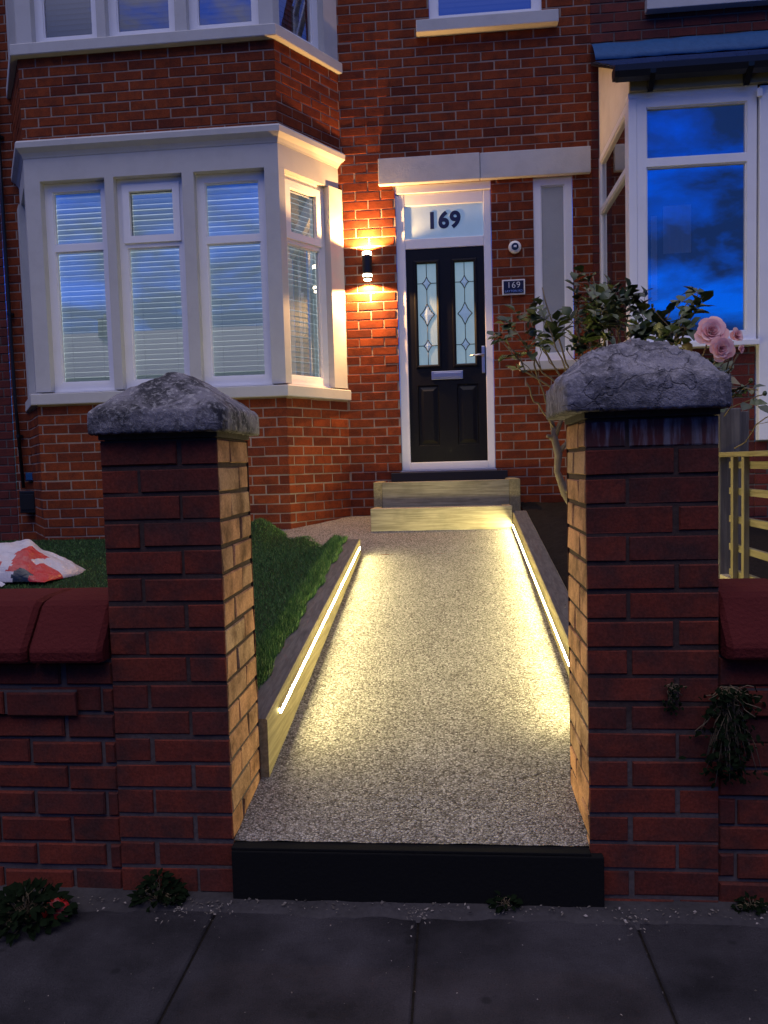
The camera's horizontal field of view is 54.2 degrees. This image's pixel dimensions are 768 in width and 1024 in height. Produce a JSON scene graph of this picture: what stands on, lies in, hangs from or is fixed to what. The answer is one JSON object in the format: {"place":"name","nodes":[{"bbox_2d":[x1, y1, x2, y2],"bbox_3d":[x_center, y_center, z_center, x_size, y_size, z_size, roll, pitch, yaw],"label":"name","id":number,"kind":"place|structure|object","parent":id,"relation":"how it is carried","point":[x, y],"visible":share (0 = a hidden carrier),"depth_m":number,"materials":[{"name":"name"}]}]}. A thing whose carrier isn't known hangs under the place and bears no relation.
{"place":"outdoors","nodes":[
{"label":"outdoors","id":0,"kind":"place"},
{"bbox_2d":[0,517,348,689],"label":"lawn","id":1,"kind":"structure","parent":0,"point":[100,580],"depth_m":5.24,"materials":[{"name":"green plant"}]},
{"bbox_2d":[0,539,85,586],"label":"plastic sack","id":2,"kind":"object","parent":1,"relation":"on","point":[26,560],"visible":0.97,"depth_m":4.96,"materials":[{"name":"white plastic"}]},
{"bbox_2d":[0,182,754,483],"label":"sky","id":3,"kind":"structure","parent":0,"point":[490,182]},
{"bbox_2d":[0,885,767,1023],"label":"pavement","id":4,"kind":"structure","parent":0,"point":[257,964],"depth_m":2.04,"materials":[{"name":"concrete"}]},
{"bbox_2d":[0,877,77,947],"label":"pavement weed","id":5,"kind":"object","parent":4,"relation":"on","point":[27,914],"visible":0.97,"depth_m":2.26,"materials":[{"name":"green plant"}]},
{"bbox_2d":[41,898,68,919],"bbox_3d":[-1.019,1.207,2.295,0.117,0.057,0.063,-1,4,5],"label":"wrapper","id":6,"kind":"object","parent":4,"relation":"on","point":[59,911],"visible":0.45,"depth_m":2.28,"materials":[{"name":"red plastic"}]},
{"bbox_2d":[0,587,122,888],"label":"garden wall","id":7,"kind":"structure","parent":4,"relation":"on","point":[59,812],"depth_m":2.41,"materials":[{"name":"brick"}]},
{"bbox_2d":[127,867,189,911],"bbox_3d":[-0.704,1.185,2.356,0.190,0.114,0.146,-1,4,5],"label":"pavement weed","id":8,"kind":"object","parent":4,"relation":"on","point":[150,883],"visible":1,"depth_m":2.34,"materials":[{"name":"green plant"}]},
{"bbox_2d":[87,372,260,891],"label":"gate pillar","id":9,"kind":"structure","parent":4,"relation":"on","point":[176,490],"depth_m":2.36,"materials":[{"name":"brick"}]},
{"bbox_2d":[24,529,766,1023],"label":"leaf litter","id":10,"kind":"object","parent":4,"relation":"on","point":[418,909],"visible":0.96,"depth_m":2.25,"materials":[{"name":"brown plant"}]},
{"bbox_2d":[231,841,604,906],"bbox_3d":[0.095,1.125,2.319,1.141,0.179,0.046,-1,4,5],"label":"step riser","id":11,"kind":"object","parent":4,"relation":"on","point":[555,876],"visible":0.92,"depth_m":2.30,"materials":[{"name":"black"}]},
{"bbox_2d":[486,890,522,913],"bbox_3d":[0.363,1.176,2.269,0.105,0.066,0.084,-2,4,-14],"label":"pavement weed","id":12,"kind":"object","parent":4,"relation":"on","point":[512,899],"visible":0.98,"depth_m":2.26,"materials":[{"name":"green plant"}]},
{"bbox_2d":[546,338,731,902],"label":"gate pillar","id":13,"kind":"structure","parent":4,"relation":"on","point":[639,416],"depth_m":2.22,"materials":[{"name":"brick"}]},
{"bbox_2d":[662,679,686,715],"bbox_3d":[0.856,0.546,2.208,0.068,0.106,0.041,0,4,25],"label":"wall weed","id":14,"kind":"object","parent":13,"relation":"attached to","point":[671,688],"depth_m":2.21,"materials":[{"name":"green plant"}]},
{"bbox_2d":[718,578,767,901],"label":"garden wall","id":15,"kind":"structure","parent":4,"relation":"on","point":[743,808],"depth_m":2.23,"materials":[{"name":"brick"}]},
{"bbox_2d":[678,684,767,787],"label":"wall weed","id":16,"kind":"object","parent":15,"relation":"attached to","point":[728,707],"depth_m":2.17,"materials":[{"name":"green plant"}]},
{"bbox_2d":[731,891,767,915],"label":"pavement weed","id":17,"kind":"object","parent":4,"relation":"on","point":[743,903],"visible":1,"depth_m":2.22,"materials":[{"name":"green plant"}]},
{"bbox_2d":[17,473,754,846],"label":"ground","id":18,"kind":"structure","parent":0,"point":[407,843],"depth_m":2.95,"materials":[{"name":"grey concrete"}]},
{"bbox_2d":[0,212,19,540],"bbox_3d":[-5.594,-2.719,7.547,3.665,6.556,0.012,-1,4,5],"label":"brick house","id":19,"kind":"structure","parent":18,"relation":"on","point":[9,525],"depth_m":7.52,"materials":[{"name":"red brick"}]},
{"bbox_2d":[234,516,588,845],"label":"path","id":20,"kind":"structure","parent":0,"point":[451,710],"depth_m":3.17,"materials":[{"name":"beige gravel"}]},
{"bbox_2d":[0,0,593,554],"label":"brick house","id":21,"kind":"structure","parent":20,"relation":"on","point":[220,194],"depth_m":6.87,"materials":[{"name":"red brick"}]},
{"bbox_2d":[0,135,24,487],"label":"downpipe","id":22,"kind":"object","parent":21,"relation":"attached to","point":[10,315],"visible":1,"depth_m":7.38,"materials":[{"name":"black plastic"}]},
{"bbox_2d":[19,491,35,512],"bbox_3d":[-3.533,-0.102,7.480,0.165,0.220,0.096,-1,4,5],"label":"utility box","id":23,"kind":"object","parent":21,"relation":"attached to","point":[27,501],"visible":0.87,"depth_m":7.43,"materials":[{"name":"black plastic"}]},
{"bbox_2d":[25,473,32,480],"bbox_3d":[-3.540,-0.353,7.498,0.080,0.080,0.029,-1,4,5],"label":"junction box","id":24,"kind":"object","parent":21,"relation":"attached to","point":[29,477],"visible":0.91,"depth_m":7.49,"materials":[{"name":"blue plastic"}]},
{"bbox_2d":[5,0,342,98],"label":"bay window","id":25,"kind":"structure","parent":21,"relation":"in","point":[35,28],"depth_m":6.59,"materials":[{"name":"beige paint"}]},
{"bbox_2d":[11,123,350,411],"bbox_3d":[-2.004,-2.171,6.960,3.366,2.320,0.804,-1,4,5],"label":"bay window","id":26,"kind":"structure","parent":21,"relation":"in","point":[214,256],"depth_m":6.73,"materials":[{"name":"beige paint"}]},
{"bbox_2d":[362,249,371,280],"bbox_3d":[-0.157,-2.311,7.040,0.092,0.275,0.114,-1,4,5],"label":"wall lamp","id":27,"kind":"object","parent":21,"relation":"attached to","point":[367,264],"visible":1,"depth_m":6.99,"materials":[{"name":"black metal"}]},
{"bbox_2d":[406,246,487,461],"bbox_3d":[0.596,-1.485,7.117,0.732,2.006,0.117,-1,4,5],"label":"front door","id":28,"kind":"structure","parent":21,"relation":"in","point":[446,295],"depth_m":7.12,"materials":[{"name":"black plastic"}]},
{"bbox_2d":[416,0,558,37],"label":"bedroom window","id":29,"kind":"structure","parent":21,"relation":"in","point":[446,17],"depth_m":6.83,"materials":[{"name":"white plastic"}]},
{"bbox_2d":[502,279,524,295],"bbox_3d":[1.206,-2.094,6.983,0.212,0.141,0.023,-1,4,5],"label":"house plaque","id":30,"kind":"object","parent":21,"relation":"attached to","point":[514,287],"visible":1,"depth_m":6.97,"materials":[{"name":"blue ceramic"}]},
{"bbox_2d":[508,241,520,253],"bbox_3d":[1.214,-2.457,6.950,0.120,0.119,0.047,-1,4,5],"label":"door sensor","id":31,"kind":"object","parent":21,"relation":"attached to","point":[514,247],"depth_m":6.94,"materials":[{"name":"white plastic"}]},
{"bbox_2d":[519,176,578,370],"bbox_3d":[1.572,-2.209,6.967,0.654,1.761,0.150,-1,4,5],"label":"hall window","id":32,"kind":"structure","parent":21,"relation":"in","point":[552,197],"depth_m":6.98,"materials":[{"name":"white plastic"}]},
{"bbox_2d":[257,539,360,776],"bbox_3d":[-0.362,0.628,4.200,0.130,0.654,2.972,-1,4,5],"label":"timber edging","id":33,"kind":"object","parent":20,"relation":"on","point":[274,725],"visible":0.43,"depth_m":3.35,"materials":[{"name":"beige wood"}]},
{"bbox_2d":[279,545,360,713],"bbox_3d":[-0.290,0.512,4.242,0.010,0.361,2.724,-1,4,5],"label":"light strip","id":34,"kind":"object","parent":33,"relation":"attached to","point":[295,678],"visible":1,"depth_m":3.62,"materials":[{"name":"white plastic"}]},
{"bbox_2d":[370,504,512,531],"bbox_3d":[0.498,0.078,6.526,1.197,0.257,0.348,-1,4,5],"label":"timber step","id":35,"kind":"object","parent":20,"relation":"on","point":[424,518],"visible":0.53,"depth_m":6.35,"materials":[{"name":"wood"}]},
{"bbox_2d":[373,477,520,510],"bbox_3d":[0.579,-0.109,6.923,1.303,0.376,0.482,-1,4,5],"label":"timber step","id":36,"kind":"object","parent":20,"relation":"on","point":[450,493],"visible":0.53,"depth_m":6.68,"materials":[{"name":"wood"}]},
{"bbox_2d":[512,510,568,675],"bbox_3d":[0.997,0.529,4.494,0.120,0.838,3.802,-1,4,5],"label":"timber edging","id":37,"kind":"object","parent":20,"relation":"on","point":[552,585],"visible":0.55,"depth_m":4.49,"materials":[{"name":"beige wood"}]},
{"bbox_2d":[512,522,568,665],"bbox_3d":[0.939,0.435,4.615,0.010,0.479,3.384,-1,4,5],"label":"light strip","id":38,"kind":"object","parent":37,"relation":"attached to","point":[565,653],"visible":0.64,"depth_m":4.22,"materials":[{"name":"white plastic"}]},
{"bbox_2d":[521,502,567,590],"bbox_3d":[1.409,0.362,4.776,0.680,0.648,4.690,-1,4,5],"label":"flower bed","id":39,"kind":"object","parent":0,"point":[549,521],"visible":0.2,"depth_m":5.84,"materials":[{"name":"soil"}]},
{"bbox_2d":[487,265,767,503],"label":"rose bush","id":40,"kind":"object","parent":39,"relation":"on","point":[712,332],"visible":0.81,"depth_m":3.61,"materials":[{"name":"green plant"}]},
{"bbox_2d":[719,450,767,578],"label":"trellis fence","id":41,"kind":"object","parent":39,"relation":"on","point":[745,492],"visible":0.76,"depth_m":3.28,"materials":[{"name":"wood"}]},
{"bbox_2d":[749,526,767,578],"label":"neighbouring garden","id":42,"kind":"object","parent":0,"point":[758,540],"visible":0.03,"depth_m":4.98,"materials":[{"name":"soil"}]},
{"bbox_2d":[590,0,767,520],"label":"brick house","id":43,"kind":"structure","parent":42,"relation":"on","point":[679,111],"depth_m":5.77,"materials":[{"name":"red brick"}]},
{"bbox_2d":[599,85,759,349],"bbox_3d":[3.452,-2.260,6.189,3.100,2.000,1.190,-1,4,5],"label":"bay window","id":44,"kind":"structure","parent":43,"relation":"in","point":[678,168],"depth_m":5.76,"materials":[{"name":"white plastic"}]},
{"bbox_2d":[645,0,767,14],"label":"bedroom window","id":45,"kind":"structure","parent":43,"relation":"in","point":[651,6],"depth_m":6.65,"materials":[{"name":"white plastic"}]},
{"bbox_2d":[718,408,748,578],"bbox_3d":[1.700,0.125,3.674,0.148,1.255,0.100,-1,4,5],"label":"fence post","id":46,"kind":"object","parent":42,"relation":"on","point":[733,428],"visible":0.34,"depth_m":3.61,"materials":[{"name":"grey wood"}]}
]}

